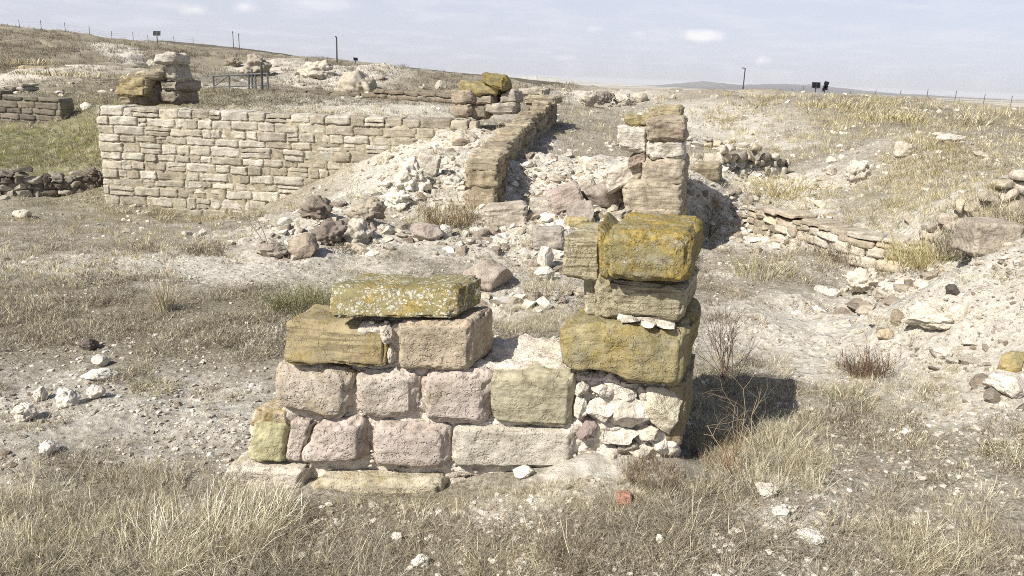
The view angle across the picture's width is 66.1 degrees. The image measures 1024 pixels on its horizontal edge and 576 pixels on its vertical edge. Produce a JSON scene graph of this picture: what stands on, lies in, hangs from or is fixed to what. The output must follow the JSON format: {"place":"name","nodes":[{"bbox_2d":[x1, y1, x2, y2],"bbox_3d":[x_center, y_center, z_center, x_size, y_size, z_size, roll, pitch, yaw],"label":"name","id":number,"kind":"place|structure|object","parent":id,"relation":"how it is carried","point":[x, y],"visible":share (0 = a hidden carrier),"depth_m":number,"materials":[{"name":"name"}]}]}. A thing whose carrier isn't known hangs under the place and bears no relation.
{"place":"outdoors","nodes":[
{"label":"outdoors","id":0,"kind":"place"},
{"bbox_2d":[0,125,102,167],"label":"green grass","id":1,"kind":"structure","parent":0,"point":[41,154],"depth_m":24.18,"materials":[{"name":"plant"}]},
{"bbox_2d":[159,40,562,84],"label":"hills","id":2,"kind":"structure","parent":0,"point":[236,48],"depth_m":421.83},
{"bbox_2d":[0,24,1023,575],"bbox_3d":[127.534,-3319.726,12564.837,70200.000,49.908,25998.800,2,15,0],"label":"ground","id":3,"kind":"structure","parent":0,"point":[594,464],"depth_m":6.48,"materials":[{"name":"soil"}]},
{"bbox_2d":[0,83,38,93],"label":"rubble wall","id":4,"kind":"structure","parent":3,"relation":"on","point":[22,88],"depth_m":35.23,"materials":[{"name":"stone"}]},
{"bbox_2d":[10,402,38,421],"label":"stone","id":5,"kind":"object","parent":3,"relation":"on","point":[21,410],"visible":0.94,"depth_m":4.50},
{"bbox_2d":[0,57,55,64],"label":"dry bush","id":6,"kind":"object","parent":3,"relation":"on","point":[14,61],"visible":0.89,"depth_m":55.60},
{"bbox_2d":[0,89,74,123],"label":"terrace wall","id":7,"kind":"structure","parent":3,"relation":"on","point":[32,109],"depth_m":31.75,"materials":[{"name":"stone"}]},
{"bbox_2d":[33,386,47,400],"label":"stone","id":8,"kind":"object","parent":3,"relation":"on","point":[40,391],"visible":0.94,"depth_m":4.80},
{"bbox_2d":[39,440,59,455],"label":"stone","id":9,"kind":"object","parent":3,"relation":"on","point":[45,445],"visible":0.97,"depth_m":4.17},
{"bbox_2d":[0,166,102,196],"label":"rubble wall","id":10,"kind":"structure","parent":3,"relation":"on","point":[51,184],"depth_m":19.66,"materials":[{"name":"stone"}]},
{"bbox_2d":[55,386,80,407],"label":"stone","id":11,"kind":"object","parent":3,"relation":"on","point":[66,397],"visible":0.94,"depth_m":4.67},
{"bbox_2d":[12,68,130,77],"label":"dry bush","id":12,"kind":"object","parent":3,"relation":"on","point":[41,73],"visible":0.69,"depth_m":38.73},
{"bbox_2d":[77,339,99,349],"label":"stone","id":13,"kind":"object","parent":3,"relation":"on","point":[89,344],"visible":1,"depth_m":5.68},
{"bbox_2d":[86,384,105,398],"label":"stone","id":14,"kind":"object","parent":3,"relation":"on","point":[95,391],"visible":0.99,"depth_m":4.80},
{"bbox_2d":[80,368,118,380],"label":"stone","id":15,"kind":"object","parent":3,"relation":"on","point":[95,374],"visible":0.93,"depth_m":5.15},
{"bbox_2d":[91,355,110,365],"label":"stone","id":16,"kind":"object","parent":3,"relation":"on","point":[100,360],"visible":1,"depth_m":5.39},
{"bbox_2d":[60,495,222,575],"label":"grass tussock","id":17,"kind":"object","parent":3,"relation":"on","point":[137,534],"depth_m":3.38,"materials":[{"name":"plant"}]},
{"bbox_2d":[122,374,181,396],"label":"plant","id":18,"kind":"object","parent":3,"relation":"on","point":[150,386],"visible":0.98,"depth_m":5.06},
{"bbox_2d":[135,270,192,312],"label":"grass tussock","id":19,"kind":"object","parent":3,"relation":"on","point":[165,301],"depth_m":6.59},
{"bbox_2d":[118,475,309,575],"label":"grass tussock","id":20,"kind":"object","parent":3,"relation":"on","point":[213,517],"depth_m":3.50,"materials":[{"name":"plant"}]},
{"bbox_2d":[212,69,268,89],"bbox_3d":[-8.890,-6.617,25.754,2.413,1.094,0.066,9,16,24],"label":"metal railing","id":21,"kind":"object","parent":3,"relation":"on","point":[246,85],"visible":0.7,"depth_m":25.63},
{"bbox_2d":[239,53,271,75],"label":"outcrop","id":22,"kind":"object","parent":3,"relation":"on","point":[254,60],"visible":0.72,"depth_m":56.51,"materials":[{"name":"stone"}]},
{"bbox_2d":[216,479,321,542],"bbox_3d":[-1.134,1.066,3.714,0.578,0.270,0.555,2,15,0],"label":"grass tussock","id":23,"kind":"object","parent":3,"relation":"on","point":[296,502],"depth_m":3.76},
{"bbox_2d":[255,242,287,257],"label":"boulder","id":24,"kind":"object","parent":3,"relation":"on","point":[275,249],"visible":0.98,"depth_m":8.51,"materials":[{"name":"stone"}]},
{"bbox_2d":[96,104,480,215],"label":"retaining wall","id":25,"kind":"structure","parent":3,"relation":"on","point":[184,161],"depth_m":18.91,"materials":[{"name":"stone"}]},
{"bbox_2d":[115,51,200,105],"bbox_3d":[-9.134,-5.378,20.303,1.821,1.397,1.388,2,15,0],"label":"corner pile","id":26,"kind":"object","parent":25,"relation":"on","point":[146,87],"visible":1,"depth_m":19.98,"materials":[{"name":"stone"}]},
{"bbox_2d":[0,24,580,105],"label":"hill scrub","id":27,"kind":"object","parent":3,"relation":"on","point":[194,70],"visible":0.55,"depth_m":53.44,"materials":[{"name":"plant"}]},
{"bbox_2d":[254,276,331,315],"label":"green shrub","id":28,"kind":"object","parent":3,"relation":"on","point":[276,304],"visible":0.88,"depth_m":6.82,"materials":[{"name":"plant"}]},
{"bbox_2d":[288,232,319,258],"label":"boulder","id":29,"kind":"object","parent":3,"relation":"on","point":[305,245],"visible":0.91,"depth_m":8.41,"materials":[{"name":"stone"}]},
{"bbox_2d":[297,195,333,218],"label":"boulder","id":30,"kind":"object","parent":3,"relation":"on","point":[316,207],"visible":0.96,"depth_m":9.42,"materials":[{"name":"stone"}]},
{"bbox_2d":[297,59,335,79],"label":"outcrop","id":31,"kind":"object","parent":3,"relation":"on","point":[319,69],"visible":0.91,"depth_m":53.06,"materials":[{"name":"stone"}]},
{"bbox_2d":[309,218,347,244],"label":"boulder","id":32,"kind":"object","parent":3,"relation":"on","point":[327,231],"visible":0.77,"depth_m":8.94,"materials":[{"name":"stone"}]},
{"bbox_2d":[259,88,451,103],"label":"footing wall","id":33,"kind":"structure","parent":3,"relation":"on","point":[406,94],"depth_m":30.93,"materials":[{"name":"stone"}]},
{"bbox_2d":[336,70,376,92],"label":"outcrop","id":34,"kind":"object","parent":3,"relation":"on","point":[355,81],"visible":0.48,"depth_m":47.89,"materials":[{"name":"stone"}]},
{"bbox_2d":[343,217,372,244],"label":"boulder","id":35,"kind":"object","parent":3,"relation":"on","point":[357,230],"visible":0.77,"depth_m":9.02,"materials":[{"name":"stone"}]},
{"bbox_2d":[343,196,386,219],"bbox_3d":[-1.788,-0.930,9.597,0.500,0.363,0.419,2,15,0],"label":"boulder","id":36,"kind":"object","parent":3,"relation":"on","point":[369,208],"visible":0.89,"depth_m":9.47,"materials":[{"name":"stone"}]},
{"bbox_2d":[346,486,440,521],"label":"plant","id":37,"kind":"object","parent":3,"relation":"on","point":[390,498],"visible":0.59,"depth_m":3.92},
{"bbox_2d":[379,186,412,210],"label":"outcrop","id":38,"kind":"object","parent":3,"relation":"on","point":[394,196],"visible":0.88,"depth_m":11.08,"materials":[{"name":"stone"}]},
{"bbox_2d":[392,155,432,191],"bbox_3d":[-1.499,-1.629,11.704,0.570,0.683,0.471,-6,17,-27],"label":"outcrop","id":39,"kind":"object","parent":3,"relation":"on","point":[409,176],"visible":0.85,"depth_m":11.57,"materials":[{"name":"stone"}]},
{"bbox_2d":[410,223,443,240],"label":"boulder","id":40,"kind":"object","parent":3,"relation":"on","point":[423,231],"visible":0.97,"depth_m":9.21,"materials":[{"name":"stone"}]},
{"bbox_2d":[417,151,441,176],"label":"boulder","id":41,"kind":"object","parent":3,"relation":"on","point":[429,162],"visible":0.76,"depth_m":12.07,"materials":[{"name":"stone"}]},
{"bbox_2d":[400,188,490,228],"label":"dry bush","id":42,"kind":"object","parent":3,"relation":"on","point":[453,219],"visible":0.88,"depth_m":10.00,"materials":[{"name":"plant"}]},
{"bbox_2d":[440,174,465,189],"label":"outcrop","id":43,"kind":"object","parent":3,"relation":"on","point":[455,181],"visible":0.68,"depth_m":11.88,"materials":[{"name":"stone"}]},
{"bbox_2d":[444,129,479,146],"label":"boulder","id":44,"kind":"object","parent":3,"relation":"on","point":[458,137],"visible":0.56,"depth_m":17.42,"materials":[{"name":"stone"}]},
{"bbox_2d":[222,212,703,493],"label":"ruined wall","id":45,"kind":"structure","parent":3,"relation":"on","point":[385,383],"depth_m":3.94,"materials":[{"name":"stone"}]},
{"bbox_2d":[463,258,512,291],"bbox_3d":[-0.229,-0.123,7.873,0.430,0.369,0.494,9,17,25],"label":"boulder","id":46,"kind":"object","parent":3,"relation":"on","point":[491,274],"visible":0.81,"depth_m":7.71,"materials":[{"name":"stone"}]},
{"bbox_2d":[450,520,543,575],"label":"dried weed","id":47,"kind":"object","parent":3,"relation":"on","point":[479,558],"visible":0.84,"depth_m":3.36,"materials":[{"name":"plant"}]},
{"bbox_2d":[483,200,527,227],"bbox_3d":[-0.079,-0.957,10.256,0.602,0.353,0.538,2,15,0],"label":"boulder","id":48,"kind":"object","parent":3,"relation":"on","point":[507,214],"visible":0.87,"depth_m":10.02,"materials":[{"name":"stone"}]},
{"bbox_2d":[451,72,562,119],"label":"tumbled blocks","id":49,"kind":"object","parent":3,"relation":"on","point":[477,100],"depth_m":18.92,"materials":[{"name":"stone"}]},
{"bbox_2d":[464,100,557,209],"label":"stone wall","id":50,"kind":"structure","parent":3,"relation":"on","point":[486,170],"depth_m":12.22,"materials":[{"name":"stone"}]},
{"bbox_2d":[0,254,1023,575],"bbox_3d":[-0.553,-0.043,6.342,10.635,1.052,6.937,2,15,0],"label":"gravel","id":51,"kind":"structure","parent":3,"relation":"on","point":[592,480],"depth_m":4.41,"materials":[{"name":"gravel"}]},
{"bbox_2d":[0,235,1023,492],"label":"scrub","id":52,"kind":"object","parent":3,"relation":"on","point":[72,329],"visible":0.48,"depth_m":6.08,"materials":[{"name":"plant"}]},
{"bbox_2d":[0,273,1023,575],"bbox_3d":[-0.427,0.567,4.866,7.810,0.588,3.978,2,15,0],"label":"dry grass","id":53,"kind":"structure","parent":3,"relation":"on","point":[734,485],"depth_m":3.71,"materials":[{"name":"plant"}]},
{"bbox_2d":[0,86,1023,281],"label":"dry grass","id":54,"kind":"structure","parent":3,"relation":"on","point":[713,112],"depth_m":12.18,"materials":[{"name":"plant"}]},
{"bbox_2d":[0,92,1023,296],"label":"scrub","id":55,"kind":"object","parent":3,"relation":"on","point":[411,199],"visible":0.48,"depth_m":14.91,"materials":[{"name":"plant"}]},
{"bbox_2d":[0,82,1023,269],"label":"rubble","id":56,"kind":"object","parent":3,"relation":"on","point":[977,263],"visible":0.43,"depth_m":12.23,"materials":[{"name":"stone"}]},
{"bbox_2d":[0,285,1023,575],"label":"scrub","id":57,"kind":"object","parent":3,"relation":"on","point":[598,573],"visible":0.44,"depth_m":3.54,"materials":[{"name":"plant"}]},
{"bbox_2d":[513,464,534,479],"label":"stone","id":58,"kind":"object","parent":3,"relation":"on","point":[522,470],"visible":1,"depth_m":3.98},
{"bbox_2d":[529,197,551,213],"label":"boulder","id":59,"kind":"object","parent":3,"relation":"on","point":[538,205],"visible":0.52,"depth_m":10.21,"materials":[{"name":"stone"}]},
{"bbox_2d":[534,266,554,280],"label":"stone","id":60,"kind":"object","parent":3,"relation":"on","point":[548,271],"visible":0.81,"depth_m":7.90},
{"bbox_2d":[537,246,553,265],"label":"stone","id":61,"kind":"object","parent":3,"relation":"on","point":[545,257],"visible":0.82,"depth_m":8.26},
{"bbox_2d":[532,225,564,250],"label":"boulder","id":62,"kind":"object","parent":3,"relation":"on","point":[551,236],"visible":0.91,"depth_m":8.78,"materials":[{"name":"stone"}]},
{"bbox_2d":[517,271,579,298],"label":"dry bush","id":63,"kind":"object","parent":3,"relation":"on","point":[536,287],"visible":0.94,"depth_m":7.33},
{"bbox_2d":[545,180,583,214],"bbox_3d":[0.690,-1.173,10.240,0.513,0.432,0.428,2,15,0],"label":"boulder","id":64,"kind":"object","parent":3,"relation":"on","point":[561,198],"visible":0.88,"depth_m":10.06,"materials":[{"name":"stone"}]},
{"bbox_2d":[524,508,622,575],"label":"dried weed","id":65,"kind":"object","parent":3,"relation":"on","point":[570,551],"visible":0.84,"depth_m":3.28,"materials":[{"name":"plant"}]},
{"bbox_2d":[565,216,588,227],"bbox_3d":[0.809,-0.785,9.783,0.293,0.189,0.260,2,15,0],"label":"stone block","id":66,"kind":"object","parent":3,"relation":"on","point":[575,221],"depth_m":9.66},
{"bbox_2d":[562,176,595,199],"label":"boulder","id":67,"kind":"object","parent":3,"relation":"on","point":[585,183],"visible":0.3,"depth_m":10.74,"materials":[{"name":"stone"}]},
{"bbox_2d":[566,200,595,221],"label":"boulder","id":68,"kind":"object","parent":3,"relation":"on","point":[583,208],"visible":0.66,"depth_m":9.87,"materials":[{"name":"stone"}]},
{"bbox_2d":[578,90,598,106],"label":"boulder","id":69,"kind":"object","parent":3,"relation":"on","point":[591,97],"visible":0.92,"depth_m":31.25,"materials":[{"name":"stone"}]},
{"bbox_2d":[581,180,622,207],"bbox_3d":[1.185,-1.217,10.334,0.532,0.448,0.484,-12,20,-42],"label":"boulder","id":70,"kind":"object","parent":3,"relation":"on","point":[597,194],"visible":0.73,"depth_m":10.14,"materials":[{"name":"stone"}]},
{"bbox_2d":[181,128,1023,388],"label":"rubble","id":71,"kind":"object","parent":3,"relation":"on","point":[865,306],"visible":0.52,"depth_m":9.92,"materials":[{"name":"stone"}]},
{"bbox_2d":[596,91,613,104],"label":"boulder","id":72,"kind":"object","parent":3,"relation":"on","point":[605,97],"visible":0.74,"depth_m":33.41,"materials":[{"name":"stone"}]},
{"bbox_2d":[612,92,634,105],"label":"boulder","id":73,"kind":"object","parent":3,"relation":"on","point":[622,98],"visible":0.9,"depth_m":33.66,"materials":[{"name":"stone"}]},
{"bbox_2d":[616,490,631,506],"bbox_3d":[0.516,0.973,3.628,0.070,0.072,0.056,2,15,0],"label":"brick fragment","id":74,"kind":"object","parent":3,"relation":"on","point":[626,495],"visible":0.88,"depth_m":3.60,"materials":[{"name":"brick"}]},
{"bbox_2d":[606,104,689,215],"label":"broken pier","id":75,"kind":"structure","parent":3,"relation":"on","point":[650,175],"depth_m":9.63,"materials":[{"name":"stone"}]},
{"bbox_2d":[605,443,695,500],"bbox_3d":[0.652,0.877,3.793,0.455,0.212,0.446,5,15,12],"label":"dried weed","id":76,"kind":"object","parent":3,"relation":"on","point":[640,475],"visible":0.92,"depth_m":3.78,"materials":[{"name":"plant"}]},
{"bbox_2d":[691,161,722,181],"bbox_3d":[2.893,-1.728,11.724,0.466,0.296,0.896,6,15,14],"label":"stone block","id":77,"kind":"object","parent":3,"relation":"on","point":[704,168],"depth_m":11.41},
{"bbox_2d":[700,428,751,477],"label":"dried weed","id":78,"kind":"object","parent":3,"relation":"on","point":[718,453],"visible":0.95,"depth_m":3.94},
{"bbox_2d":[694,282,760,377],"bbox_3d":[1.449,0.304,5.505,0.594,0.636,0.926,10,17,26],"label":"dried bush","id":79,"kind":"object","parent":3,"relation":"on","point":[725,343],"visible":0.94,"depth_m":5.52,"materials":[{"name":"plant"}]},
{"bbox_2d":[686,136,770,150],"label":"footing wall","id":80,"kind":"structure","parent":3,"relation":"on","point":[710,142],"depth_m":21.66,"materials":[{"name":"stone"}]},
{"bbox_2d":[686,349,775,468],"bbox_3d":[1.052,0.603,4.123,0.556,0.637,0.725,9,16,23],"label":"dried weed","id":81,"kind":"object","parent":3,"relation":"on","point":[743,419],"visible":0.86,"depth_m":4.10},
{"bbox_2d":[703,143,790,175],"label":"rubble wall","id":82,"kind":"structure","parent":3,"relation":"on","point":[745,162],"depth_m":13.64,"materials":[{"name":"stone"}]},
{"bbox_2d":[719,244,812,280],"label":"grass tussock","id":83,"kind":"object","parent":3,"relation":"on","point":[752,267],"depth_m":8.77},
{"bbox_2d":[755,481,778,498],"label":"stone","id":84,"kind":"object","parent":3,"relation":"on","point":[766,490],"visible":0.77,"depth_m":3.71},
{"bbox_2d":[717,415,838,481],"bbox_3d":[1.459,0.912,4.305,0.755,0.375,0.767,2,15,0],"label":"grass tussock","id":85,"kind":"object","parent":3,"relation":"on","point":[782,435],"depth_m":4.32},
{"bbox_2d":[772,505,789,517],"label":"stone","id":86,"kind":"object","parent":3,"relation":"on","point":[783,512],"visible":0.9,"depth_m":3.58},
{"bbox_2d":[738,174,842,198],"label":"grass tussock","id":87,"kind":"object","parent":3,"relation":"on","point":[775,186],"depth_m":12.40,"materials":[{"name":"plant"}]},
{"bbox_2d":[796,527,825,544],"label":"stone","id":88,"kind":"object","parent":3,"relation":"on","point":[805,532],"visible":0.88,"depth_m":3.47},
{"bbox_2d":[747,205,932,274],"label":"field wall","id":89,"kind":"structure","parent":3,"relation":"on","point":[815,224],"depth_m":9.69,"materials":[{"name":"stone"}]},
{"bbox_2d":[796,100,883,109],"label":"dry bush","id":90,"kind":"object","parent":3,"relation":"on","point":[824,106],"visible":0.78,"depth_m":26.78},
{"bbox_2d":[808,378,886,412],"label":"plant","id":91,"kind":"object","parent":3,"relation":"on","point":[855,396],"visible":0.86,"depth_m":5.12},
{"bbox_2d":[845,160,872,184],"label":"boulder","id":92,"kind":"object","parent":3,"relation":"on","point":[856,170],"visible":0.94,"depth_m":12.18,"materials":[{"name":"stone"}]},
{"bbox_2d":[841,267,884,293],"bbox_3d":[3.570,-0.066,8.048,0.392,0.330,0.356,2,15,0],"label":"boulder","id":93,"kind":"object","parent":3,"relation":"on","point":[860,279],"visible":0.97,"depth_m":7.95,"materials":[{"name":"stone"}]},
{"bbox_2d":[825,328,911,380],"bbox_3d":[2.564,0.514,5.608,0.644,0.419,0.651,2,15,0],"label":"dried weed","id":94,"kind":"object","parent":3,"relation":"on","point":[870,367],"visible":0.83,"depth_m":5.62,"materials":[{"name":"plant"}]},
{"bbox_2d":[867,310,885,324],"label":"stone","id":95,"kind":"object","parent":3,"relation":"on","point":[873,315],"visible":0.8,"depth_m":6.23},
{"bbox_2d":[859,109,930,123],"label":"dry bush","id":96,"kind":"object","parent":3,"relation":"on","point":[894,118],"visible":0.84,"depth_m":24.64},
{"bbox_2d":[892,141,913,157],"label":"boulder","id":97,"kind":"object","parent":3,"relation":"on","point":[901,148],"visible":0.91,"depth_m":12.22,"materials":[{"name":"stone"}]},
{"bbox_2d":[867,417,958,461],"bbox_3d":[2.277,0.883,4.525,0.520,0.185,0.506,2,15,0],"label":"plant","id":98,"kind":"object","parent":3,"relation":"on","point":[900,434],"visible":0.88,"depth_m":4.51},
{"bbox_2d":[851,500,984,575],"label":"grass tussock","id":99,"kind":"object","parent":3,"relation":"on","point":[920,526],"depth_m":3.46,"materials":[{"name":"plant"}]},
{"bbox_2d":[869,228,969,271],"bbox_3d":[3.958,-0.299,7.314,1.320,0.478,1.219,2,15,0],"label":"dry bush","id":100,"kind":"object","parent":3,"relation":"on","point":[926,257],"visible":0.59,"depth_m":7.28,"materials":[{"name":"plant"}]},
{"bbox_2d":[901,301,956,329],"bbox_3d":[3.101,0.223,5.855,0.429,0.228,0.369,2,15,0],"label":"rock","id":101,"kind":"object","parent":3,"relation":"on","point":[927,315],"visible":0.9,"depth_m":5.78,"materials":[{"name":"stone"}]},
{"bbox_2d":[943,303,970,322],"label":"boulder","id":102,"kind":"object","parent":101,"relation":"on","point":[956,312],"visible":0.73,"depth_m":5.70,"materials":[{"name":"stone"}]},
{"bbox_2d":[933,343,956,358],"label":"stone","id":103,"kind":"object","parent":3,"relation":"on","point":[940,350],"visible":0.95,"depth_m":5.53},
{"bbox_2d":[909,215,1023,264],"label":"dry bush","id":104,"kind":"object","parent":3,"relation":"on","point":[949,241],"visible":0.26,"depth_m":7.03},
{"bbox_2d":[919,168,1023,246],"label":"boundary wall","id":105,"kind":"structure","parent":3,"relation":"on","point":[946,219],"depth_m":8.82,"materials":[{"name":"stone"}]},
{"bbox_2d":[938,98,1010,125],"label":"dry bush","id":106,"kind":"object","parent":3,"relation":"on","point":[966,120],"visible":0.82,"depth_m":23.18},
{"bbox_2d":[951,217,1023,256],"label":"boulder","id":107,"kind":"object","parent":3,"relation":"on","point":[982,236],"visible":0.84,"depth_m":6.30,"materials":[{"name":"stone"}]},
{"bbox_2d":[953,182,1023,224],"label":"dry bush","id":108,"kind":"object","parent":3,"relation":"on","point":[1008,217],"visible":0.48,"depth_m":7.58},
{"bbox_2d":[983,387,1001,403],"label":"loose stone","id":109,"kind":"object","parent":3,"relation":"on","point":[993,395],"visible":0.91,"depth_m":4.85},
{"bbox_2d":[974,431,1023,468],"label":"plant","id":110,"kind":"object","parent":3,"relation":"on","point":[992,447],"visible":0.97,"depth_m":4.34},
{"bbox_2d":[982,369,1023,398],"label":"boulder","id":111,"kind":"object","parent":3,"relation":"on","point":[1010,384],"visible":0.94,"depth_m":4.82,"materials":[{"name":"stone"}]},
{"bbox_2d":[996,350,1023,372],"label":"boulder","id":112,"kind":"object","parent":3,"relation":"on","point":[1011,361],"visible":0.63,"depth_m":4.98,"materials":[{"name":"stone"}]},
{"bbox_2d":[0,0,1023,98],"label":"sky","id":113,"kind":"structure","parent":0,"point":[970,48],"materials":[{"name":"white"}]},
{"bbox_2d":[511,75,647,86],"bbox_3d":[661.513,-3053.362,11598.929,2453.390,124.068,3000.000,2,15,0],"label":"mountains","id":114,"kind":"structure","parent":0,"point":[551,79],"depth_m":10905.69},
{"bbox_2d":[650,81,1023,100],"bbox_3d":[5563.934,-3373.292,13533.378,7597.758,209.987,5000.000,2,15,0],"label":"mountains","id":115,"kind":"structure","parent":0,"point":[714,85],"depth_m":12274.39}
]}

